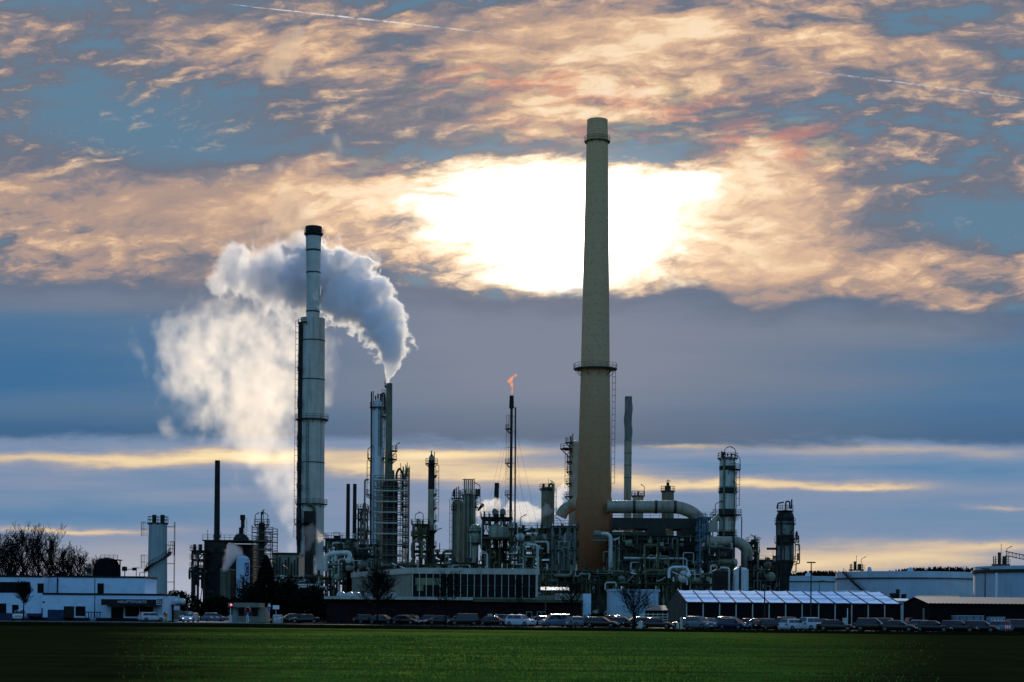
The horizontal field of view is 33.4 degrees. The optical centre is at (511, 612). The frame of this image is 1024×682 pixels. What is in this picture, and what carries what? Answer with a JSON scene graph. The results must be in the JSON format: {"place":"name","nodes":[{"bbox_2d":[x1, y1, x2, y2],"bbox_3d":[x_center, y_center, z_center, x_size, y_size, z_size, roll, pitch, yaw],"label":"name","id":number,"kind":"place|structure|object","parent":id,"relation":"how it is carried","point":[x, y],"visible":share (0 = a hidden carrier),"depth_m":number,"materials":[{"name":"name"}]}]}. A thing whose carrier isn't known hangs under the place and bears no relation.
{"place":"outdoors","nodes":[
{"label":"outdoors","id":0,"kind":"place"},
{"bbox_2d":[179,621,267,623],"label":"driveway","id":1,"kind":"structure","parent":0,"point":[217,621],"depth_m":280.13,"materials":[{"name":"asphalt"}]},
{"bbox_2d":[228,603,268,621],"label":"gate booth","id":2,"kind":"object","parent":1,"relation":"on","point":[259,612],"visible":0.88,"depth_m":273.98,"materials":[{"name":"grey metal"}]},
{"bbox_2d":[181,617,326,621],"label":"plant yard","id":3,"kind":"structure","parent":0,"point":[228,620],"depth_m":311.02,"materials":[{"name":"asphalt"}]},
{"bbox_2d":[0,531,35,574],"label":"bare tree","id":4,"kind":"object","parent":3,"relation":"on","point":[12,550],"visible":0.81,"depth_m":321.59,"materials":[{"name":"brown plant"}]},
{"bbox_2d":[2,521,45,574],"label":"bare tree","id":5,"kind":"object","parent":3,"relation":"on","point":[24,536],"visible":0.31,"depth_m":334.27,"materials":[{"name":"brown plant"}]},
{"bbox_2d":[14,523,66,575],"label":"bare tree","id":6,"kind":"object","parent":3,"relation":"on","point":[36,546],"visible":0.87,"depth_m":325.80,"materials":[{"name":"brown plant"}]},
{"bbox_2d":[29,532,83,575],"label":"bare tree","id":7,"kind":"object","parent":3,"relation":"on","point":[54,548],"visible":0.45,"depth_m":331.51,"materials":[{"name":"brown plant"}]},
{"bbox_2d":[46,541,77,575],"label":"bare tree","id":8,"kind":"object","parent":3,"relation":"on","point":[63,558],"visible":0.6,"depth_m":327.68,"materials":[{"name":"brown plant"}]},
{"bbox_2d":[58,545,94,575],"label":"bare tree","id":9,"kind":"object","parent":3,"relation":"on","point":[77,570],"visible":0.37,"depth_m":335.50,"materials":[{"name":"brown plant"}]},
{"bbox_2d":[93,555,121,575],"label":"domed tank","id":10,"kind":"object","parent":3,"relation":"on","point":[106,566],"visible":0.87,"depth_m":328.00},
{"bbox_2d":[141,515,174,593],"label":"silo","id":11,"kind":"object","parent":3,"relation":"on","point":[158,555],"visible":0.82,"depth_m":318.57,"materials":[{"name":"metal"}]},
{"bbox_2d":[168,590,200,612],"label":"bush","id":12,"kind":"object","parent":3,"relation":"on","point":[184,595],"visible":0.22,"depth_m":303.97,"materials":[{"name":"green plant"}]},
{"bbox_2d":[188,544,208,606],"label":"process structure","id":13,"kind":"object","parent":3,"relation":"on","point":[196,572],"visible":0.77,"depth_m":394.81,"materials":[{"name":"metal"}]},
{"bbox_2d":[193,595,233,619],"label":"bush","id":14,"kind":"object","parent":3,"relation":"on","point":[216,605],"visible":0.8,"depth_m":310.51,"materials":[{"name":"green plant"}]},
{"bbox_2d":[214,460,220,539],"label":"chimney","id":15,"kind":"object","parent":3,"relation":"on","point":[217,504],"visible":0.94,"depth_m":399.48,"materials":[{"name":"metal"}]},
{"bbox_2d":[220,569,234,618],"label":"cooling cell","id":16,"kind":"object","parent":3,"relation":"on","point":[227,582],"visible":0.66,"depth_m":350.00},
{"bbox_2d":[202,515,256,599],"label":"boiler house","id":17,"kind":"structure","parent":3,"relation":"on","point":[224,554],"depth_m":398.00,"materials":[{"name":"metal"}]},
{"bbox_2d":[236,556,249,597],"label":"storage tank","id":18,"kind":"object","parent":3,"relation":"on","point":[242,565],"visible":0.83,"depth_m":343.88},
{"bbox_2d":[232,582,262,602],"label":"bush","id":19,"kind":"object","parent":3,"relation":"on","point":[254,597],"visible":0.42,"depth_m":310.47,"materials":[{"name":"green plant"}]},
{"bbox_2d":[254,509,269,593],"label":"process column","id":20,"kind":"structure","parent":3,"relation":"on","point":[262,524],"depth_m":389.37,"materials":[{"name":"metal"}]},
{"bbox_2d":[251,525,277,618],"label":"scaffold","id":21,"kind":"object","parent":3,"relation":"on","point":[270,541],"visible":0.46,"depth_m":385.84,"materials":[{"name":"metal"}]},
{"bbox_2d":[253,554,278,617],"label":"evergreen tree","id":22,"kind":"object","parent":3,"relation":"on","point":[266,574],"visible":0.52,"depth_m":323.81,"materials":[{"name":"green plant"}]},
{"bbox_2d":[271,575,301,617],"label":"evergreen tree","id":23,"kind":"object","parent":3,"relation":"on","point":[281,600],"visible":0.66,"depth_m":316.36,"materials":[{"name":"green plant"}]},
{"bbox_2d":[272,565,331,619],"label":"pipe rack","id":24,"kind":"object","parent":3,"relation":"on","point":[309,579],"visible":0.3,"depth_m":344.81,"materials":[{"name":"metal"}]},
{"bbox_2d":[289,582,327,620],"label":"evergreen tree","id":25,"kind":"object","parent":3,"relation":"on","point":[309,600],"visible":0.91,"depth_m":309.35,"materials":[{"name":"green plant"}]},
{"bbox_2d":[293,225,328,591],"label":"chimney","id":26,"kind":"object","parent":3,"relation":"on","point":[311,419],"visible":0.98,"depth_m":447.34,"materials":[{"name":"metal"}]},
{"bbox_2d":[323,533,359,595],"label":"process structure","id":27,"kind":"object","parent":3,"relation":"on","point":[337,572],"visible":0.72,"depth_m":359.50,"materials":[{"name":"metal"}]},
{"bbox_2d":[345,557,353,592],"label":"heat exchanger","id":28,"kind":"object","parent":3,"relation":"on","point":[349,560],"visible":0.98,"depth_m":352.00,"materials":[{"name":"silver metal"}]},
{"bbox_2d":[323,550,351,570],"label":"loop pipe","id":29,"kind":"object","parent":28,"relation":"attached to","point":[335,554],"visible":1,"depth_m":351.56,"materials":[{"name":"silver metal"}]},
{"bbox_2d":[354,503,369,562],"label":"process structure","id":30,"kind":"object","parent":3,"relation":"on","point":[360,529],"visible":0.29,"depth_m":419.62,"materials":[{"name":"metal"}]},
{"bbox_2d":[353,538,380,571],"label":"process structure","id":31,"kind":"object","parent":3,"relation":"on","point":[364,556],"visible":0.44,"depth_m":379.42,"materials":[{"name":"metal"}]},
{"bbox_2d":[364,391,384,566],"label":"distillation column","id":32,"kind":"structure","parent":3,"relation":"on","point":[376,459],"depth_m":408.59,"materials":[{"name":"metal"}]},
{"bbox_2d":[381,381,399,478],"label":"vent stack","id":33,"kind":"object","parent":3,"relation":"on","point":[388,453],"visible":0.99,"depth_m":404.36,"materials":[{"name":"metal"}]},
{"bbox_2d":[373,463,409,563],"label":"scaffold","id":34,"kind":"object","parent":3,"relation":"on","point":[383,479],"visible":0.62,"depth_m":398.02,"materials":[{"name":"grey metal"}]},
{"bbox_2d":[381,468,406,562],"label":"process column","id":35,"kind":"structure","parent":3,"relation":"on","point":[389,527],"depth_m":402.34,"materials":[{"name":"grey metal"}]},
{"bbox_2d":[369,552,419,570],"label":"pipe rack","id":36,"kind":"object","parent":3,"relation":"on","point":[393,565],"visible":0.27,"depth_m":369.35,"materials":[{"name":"grey metal"}]},
{"bbox_2d":[402,464,408,560],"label":"scaffold","id":37,"kind":"object","parent":3,"relation":"on","point":[407,506],"visible":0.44,"depth_m":409.09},
{"bbox_2d":[409,511,429,567],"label":"process structure","id":38,"kind":"object","parent":3,"relation":"on","point":[419,535],"visible":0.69,"depth_m":414.41,"materials":[{"name":"grey metal"}]},
{"bbox_2d":[425,451,441,564],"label":"distillation column","id":39,"kind":"structure","parent":3,"relation":"on","point":[430,463],"depth_m":419.30,"materials":[{"name":"metal"}]},
{"bbox_2d":[449,486,462,561],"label":"process column","id":40,"kind":"structure","parent":3,"relation":"on","point":[457,524],"depth_m":398.96,"materials":[{"name":"metal"}]},
{"bbox_2d":[427,550,485,567],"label":"pipe rack","id":41,"kind":"object","parent":3,"relation":"on","point":[466,563],"visible":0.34,"depth_m":367.58,"materials":[{"name":"grey metal"}]},
{"bbox_2d":[461,478,480,561],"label":"process column","id":42,"kind":"structure","parent":3,"relation":"on","point":[470,498],"depth_m":394.25,"materials":[{"name":"metal"}]},
{"bbox_2d":[466,524,486,567],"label":"process vessel","id":43,"kind":"object","parent":3,"relation":"on","point":[475,531],"visible":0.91,"depth_m":378.88,"materials":[{"name":"grey metal"}]},
{"bbox_2d":[480,511,516,567],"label":"process structure","id":44,"kind":"object","parent":3,"relation":"on","point":[504,562],"visible":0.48,"depth_m":384.59,"materials":[{"name":"metal"}]},
{"bbox_2d":[484,523,519,567],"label":"fired heater","id":45,"kind":"object","parent":3,"relation":"on","point":[499,533],"visible":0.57,"depth_m":378.00,"materials":[{"name":"grey metal"}]},
{"bbox_2d":[478,395,535,568],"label":"flare stack","id":46,"kind":"object","parent":3,"relation":"on","point":[511,425],"visible":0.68,"depth_m":519.76,"materials":[{"name":"metal"}]},
{"bbox_2d":[508,514,545,599],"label":"process structure","id":47,"kind":"object","parent":3,"relation":"on","point":[522,538],"visible":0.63,"depth_m":371.48,"materials":[{"name":"grey metal"}]},
{"bbox_2d":[540,479,556,567],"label":"process column","id":48,"kind":"structure","parent":3,"relation":"on","point":[547,502],"depth_m":428.71,"materials":[{"name":"metal"}]},
{"bbox_2d":[537,517,580,594],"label":"process structure","id":49,"kind":"object","parent":3,"relation":"on","point":[547,532],"visible":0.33,"depth_m":389.62,"materials":[{"name":"grey metal"}]},
{"bbox_2d":[532,556,592,616],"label":"pipe rack","id":50,"kind":"object","parent":3,"relation":"on","point":[569,573],"visible":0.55,"depth_m":349.81,"materials":[{"name":"grey metal"}]},
{"bbox_2d":[549,520,576,594],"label":"process structure","id":51,"kind":"object","parent":3,"relation":"on","point":[566,549],"visible":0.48,"depth_m":379.81,"materials":[{"name":"grey metal"}]},
{"bbox_2d":[560,434,578,559],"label":"process column","id":52,"kind":"structure","parent":3,"relation":"on","point":[572,448],"depth_m":438.73,"materials":[{"name":"metal"}]},
{"bbox_2d":[573,117,616,593],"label":"chimney","id":53,"kind":"object","parent":3,"relation":"on","point":[595,464],"visible":0.97,"depth_m":417.07,"materials":[{"name":"concrete"}]},
{"bbox_2d":[556,496,576,518],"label":"flue duct","id":54,"kind":"object","parent":53,"relation":"attached to","point":[565,509],"visible":0.91,"depth_m":426.74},
{"bbox_2d":[607,500,704,517],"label":"flue duct","id":55,"kind":"object","parent":53,"relation":"attached to","point":[654,506],"visible":0.76,"depth_m":413.65,"materials":[{"name":"metal"}]},
{"bbox_2d":[585,560,655,614],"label":"pipe rack","id":56,"kind":"object","parent":3,"relation":"on","point":[601,580],"visible":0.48,"depth_m":351.81,"materials":[{"name":"grey metal"}]},
{"bbox_2d":[623,396,632,571],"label":"chimney","id":57,"kind":"object","parent":3,"relation":"on","point":[628,432],"visible":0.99,"depth_m":469.11,"materials":[{"name":"grey metal"}]},
{"bbox_2d":[606,589,659,618],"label":"storage shed","id":58,"kind":"structure","parent":3,"relation":"on","point":[613,602],"depth_m":300.00,"materials":[{"name":"metal"}]},
{"bbox_2d":[603,513,708,607],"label":"furnace block","id":59,"kind":"structure","parent":3,"relation":"on","point":[649,546],"depth_m":400.33,"materials":[{"name":"metal"}]},
{"bbox_2d":[661,482,674,606],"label":"process column","id":60,"kind":"structure","parent":3,"relation":"on","point":[667,493],"depth_m":443.73,"materials":[{"name":"metal"}]},
{"bbox_2d":[643,560,716,612],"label":"pipe rack","id":61,"kind":"object","parent":3,"relation":"on","point":[660,577],"visible":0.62,"depth_m":349.81,"materials":[{"name":"grey metal"}]},
{"bbox_2d":[694,512,712,587],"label":"process structure","id":62,"kind":"object","parent":3,"relation":"on","point":[701,541],"visible":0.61,"depth_m":393.85,"materials":[{"name":"grey metal"}]},
{"bbox_2d":[702,541,737,590],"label":"process structure","id":63,"kind":"object","parent":3,"relation":"on","point":[718,560],"visible":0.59,"depth_m":383.52,"materials":[{"name":"metal"}]},
{"bbox_2d":[712,567,729,590],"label":"storage tank","id":64,"kind":"object","parent":3,"relation":"on","point":[720,578],"visible":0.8,"depth_m":328.78,"materials":[{"name":"silver metal"}]},
{"bbox_2d":[712,446,741,590],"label":"distillation column","id":65,"kind":"structure","parent":3,"relation":"on","point":[727,492],"depth_m":398.24,"materials":[{"name":"metal"}]},
{"bbox_2d":[733,565,748,590],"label":"storage tank","id":66,"kind":"object","parent":3,"relation":"on","point":[741,578],"visible":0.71,"depth_m":328.79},
{"bbox_2d":[747,555,779,590],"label":"process structure","id":67,"kind":"object","parent":3,"relation":"on","point":[760,571],"visible":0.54,"depth_m":387.34,"materials":[{"name":"metal"}]},
{"bbox_2d":[706,536,752,584],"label":"flue duct","id":68,"kind":"object","parent":67,"relation":"attached to","point":[743,546],"visible":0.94,"depth_m":390.87,"materials":[{"name":"metal"}]},
{"bbox_2d":[767,499,799,590],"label":"process vessel","id":69,"kind":"object","parent":3,"relation":"on","point":[785,542],"visible":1,"depth_m":378.15,"materials":[{"name":"metal"}]},
{"bbox_2d":[763,573,835,591],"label":"storage tank","id":70,"kind":"object","parent":3,"relation":"on","point":[802,583],"visible":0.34,"depth_m":600.49,"materials":[{"name":"metal"}]},
{"bbox_2d":[834,555,972,604],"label":"storage tank","id":71,"kind":"object","parent":3,"relation":"on","point":[910,582],"visible":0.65,"depth_m":472.30,"materials":[{"name":"metal"}]},
{"bbox_2d":[971,544,1023,597],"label":"storage tank","id":72,"kind":"object","parent":3,"relation":"on","point":[1004,579],"visible":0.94,"depth_m":429.71,"materials":[{"name":"metal"}]},
{"bbox_2d":[273,552,304,575],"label":"furnace house","id":73,"kind":"structure","parent":0,"point":[293,563],"depth_m":400.00,"materials":[{"name":"metal"}]},
{"bbox_2d":[1,620,901,631],"bbox_3d":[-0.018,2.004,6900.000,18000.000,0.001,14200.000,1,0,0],"label":"ground","id":74,"kind":"structure","parent":0,"point":[178,621],"depth_m":268.86,"materials":[{"name":"asphalt"}]},
{"bbox_2d":[13,579,32,620],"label":"bare tree","id":75,"kind":"object","parent":74,"relation":"on","point":[23,587],"visible":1,"depth_m":265.64,"materials":[{"name":"black plant"}]},
{"bbox_2d":[0,575,179,620],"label":"office building","id":76,"kind":"structure","parent":74,"relation":"on","point":[117,598],"depth_m":284.96,"materials":[{"name":"paint"}]},
{"bbox_2d":[790,566,972,575],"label":"treeline","id":77,"kind":"object","parent":74,"relation":"on","point":[832,573],"visible":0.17,"depth_m":885.42,"materials":[{"name":"black plant"}]},
{"bbox_2d":[0,622,1006,633],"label":"verge","id":78,"kind":"structure","parent":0,"point":[285,624],"depth_m":230.13,"materials":[{"name":"plant"}]},
{"bbox_2d":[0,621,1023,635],"bbox_3d":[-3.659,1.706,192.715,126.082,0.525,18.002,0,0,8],"label":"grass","id":79,"kind":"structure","parent":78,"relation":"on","point":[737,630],"depth_m":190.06,"materials":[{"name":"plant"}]},
{"bbox_2d":[778,619,805,629],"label":"parked car","id":80,"kind":"object","parent":78,"relation":"on","point":[793,624],"visible":0.88,"depth_m":210.83,"materials":[{"name":"white paint"}]},
{"bbox_2d":[798,617,822,630],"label":"parked car","id":81,"kind":"object","parent":78,"relation":"on","point":[809,623],"visible":0.6,"depth_m":211.64,"materials":[{"name":"white paint"}]},
{"bbox_2d":[816,619,854,630],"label":"parked car","id":82,"kind":"object","parent":78,"relation":"on","point":[826,624],"visible":0.91,"depth_m":207.24,"materials":[{"name":"black paint"}]},
{"bbox_2d":[853,618,882,630],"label":"parked car","id":83,"kind":"object","parent":78,"relation":"on","point":[861,624],"visible":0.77,"depth_m":207.46,"materials":[{"name":"black paint"}]},
{"bbox_2d":[878,620,917,631],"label":"parked car","id":84,"kind":"object","parent":78,"relation":"on","point":[888,625],"visible":0.93,"depth_m":205.33,"materials":[{"name":"black paint"}]},
{"bbox_2d":[914,620,952,631],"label":"parked car","id":85,"kind":"object","parent":78,"relation":"on","point":[928,625],"visible":0.92,"depth_m":205.30,"materials":[{"name":"black paint"}]},
{"bbox_2d":[940,620,978,632],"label":"parked car","id":86,"kind":"object","parent":78,"relation":"on","point":[957,625],"visible":0.77,"depth_m":205.21,"materials":[{"name":"black paint"}]},
{"bbox_2d":[965,620,999,631],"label":"parked car","id":87,"kind":"object","parent":78,"relation":"on","point":[981,625],"visible":0.77,"depth_m":205.19,"materials":[{"name":"black paint"}]},
{"bbox_2d":[0,626,1023,681],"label":"field","id":88,"kind":"structure","parent":0,"point":[57,653],"depth_m":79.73,"materials":[{"name":"plant"}]},
{"bbox_2d":[0,0,1023,606],"label":"sky","id":89,"kind":"structure","parent":0,"point":[816,207],"materials":[{"name":"blue"}]},
{"bbox_2d":[591,531,612,569],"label":"downcomer pipe","id":90,"kind":"object","parent":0,"point":[595,534],"visible":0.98,"depth_m":371.60,"materials":[{"name":"silver metal"}]},
{"bbox_2d":[268,622,1017,632],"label":"parking lot","id":91,"kind":"structure","parent":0,"point":[323,623],"depth_m":245.93,"materials":[{"name":"asphalt"}]},
{"bbox_2d":[354,564,402,624],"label":"bare tree","id":92,"kind":"object","parent":91,"relation":"on","point":[378,582],"visible":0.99,"depth_m":249.44,"materials":[{"name":"black plant"}]},
{"bbox_2d":[431,570,467,624],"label":"bare tree","id":93,"kind":"object","parent":91,"relation":"on","point":[450,577],"visible":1,"depth_m":249.97,"materials":[{"name":"black plant"}]},
{"bbox_2d":[324,568,582,624],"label":"office block","id":94,"kind":"structure","parent":91,"relation":"on","point":[488,591],"depth_m":274.75,"materials":[{"name":"grey glass"}]},
{"bbox_2d":[447,613,478,625],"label":"parked car","id":95,"kind":"object","parent":91,"relation":"on","point":[466,618],"visible":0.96,"depth_m":245.24,"materials":[{"name":"grey paint"}]},
{"bbox_2d":[477,616,507,625],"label":"parked car","id":96,"kind":"object","parent":91,"relation":"on","point":[491,620],"visible":0.81,"depth_m":243.39,"materials":[{"name":"black paint"}]},
{"bbox_2d":[505,614,535,626],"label":"parked car","id":97,"kind":"object","parent":91,"relation":"on","point":[518,619],"visible":0.99,"depth_m":239.39,"materials":[{"name":"white paint"}]},
{"bbox_2d":[538,614,569,626],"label":"parked car","id":98,"kind":"object","parent":91,"relation":"on","point":[552,619],"visible":0.69,"depth_m":237.18,"materials":[{"name":"blue paint"}]},
{"bbox_2d":[548,576,585,626],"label":"bare tree","id":99,"kind":"object","parent":91,"relation":"on","point":[571,592],"visible":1,"depth_m":235.85,"materials":[{"name":"black plant"}]},
{"bbox_2d":[555,593,590,617],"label":"annex","id":100,"kind":"object","parent":91,"relation":"on","point":[586,598],"visible":0.41,"depth_m":287.00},
{"bbox_2d":[583,617,619,627],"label":"parked car","id":101,"kind":"object","parent":91,"relation":"on","point":[595,621],"visible":0.98,"depth_m":231.33,"materials":[{"name":"black paint"}]},
{"bbox_2d":[609,584,660,627],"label":"bare tree","id":102,"kind":"object","parent":91,"relation":"on","point":[631,603],"visible":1,"depth_m":225.59,"materials":[{"name":"black plant"}]},
{"bbox_2d":[643,618,674,628],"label":"parked car","id":103,"kind":"object","parent":91,"relation":"on","point":[653,622],"visible":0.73,"depth_m":221.21,"materials":[{"name":"black paint"}]},
{"bbox_2d":[683,616,714,628],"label":"parked car","id":104,"kind":"object","parent":91,"relation":"on","point":[696,622],"visible":0.97,"depth_m":221.37,"materials":[{"name":"silver paint"}]},
{"bbox_2d":[717,618,749,629],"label":"parked car","id":105,"kind":"object","parent":91,"relation":"on","point":[730,623],"visible":0.94,"depth_m":219.44,"materials":[{"name":"blue paint"}]},
{"bbox_2d":[752,618,779,629],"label":"parked car","id":106,"kind":"object","parent":91,"relation":"on","point":[763,623],"visible":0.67,"depth_m":216.90,"materials":[{"name":"grey paint"}]},
{"bbox_2d":[668,589,901,627],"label":"marquee","id":107,"kind":"object","parent":91,"relation":"on","point":[829,605],"visible":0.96,"depth_m":240.00,"materials":[{"name":"fabric"}]},
{"bbox_2d":[901,596,1023,631],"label":"shed","id":108,"kind":"structure","parent":91,"relation":"on","point":[939,609],"depth_m":222.00,"materials":[{"name":"grey metal"}]},
{"bbox_2d":[645,605,667,621],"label":"lean to","id":109,"kind":"object","parent":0,"point":[657,609],"visible":0.68,"depth_m":290.30,"materials":[{"name":"grey metal"}]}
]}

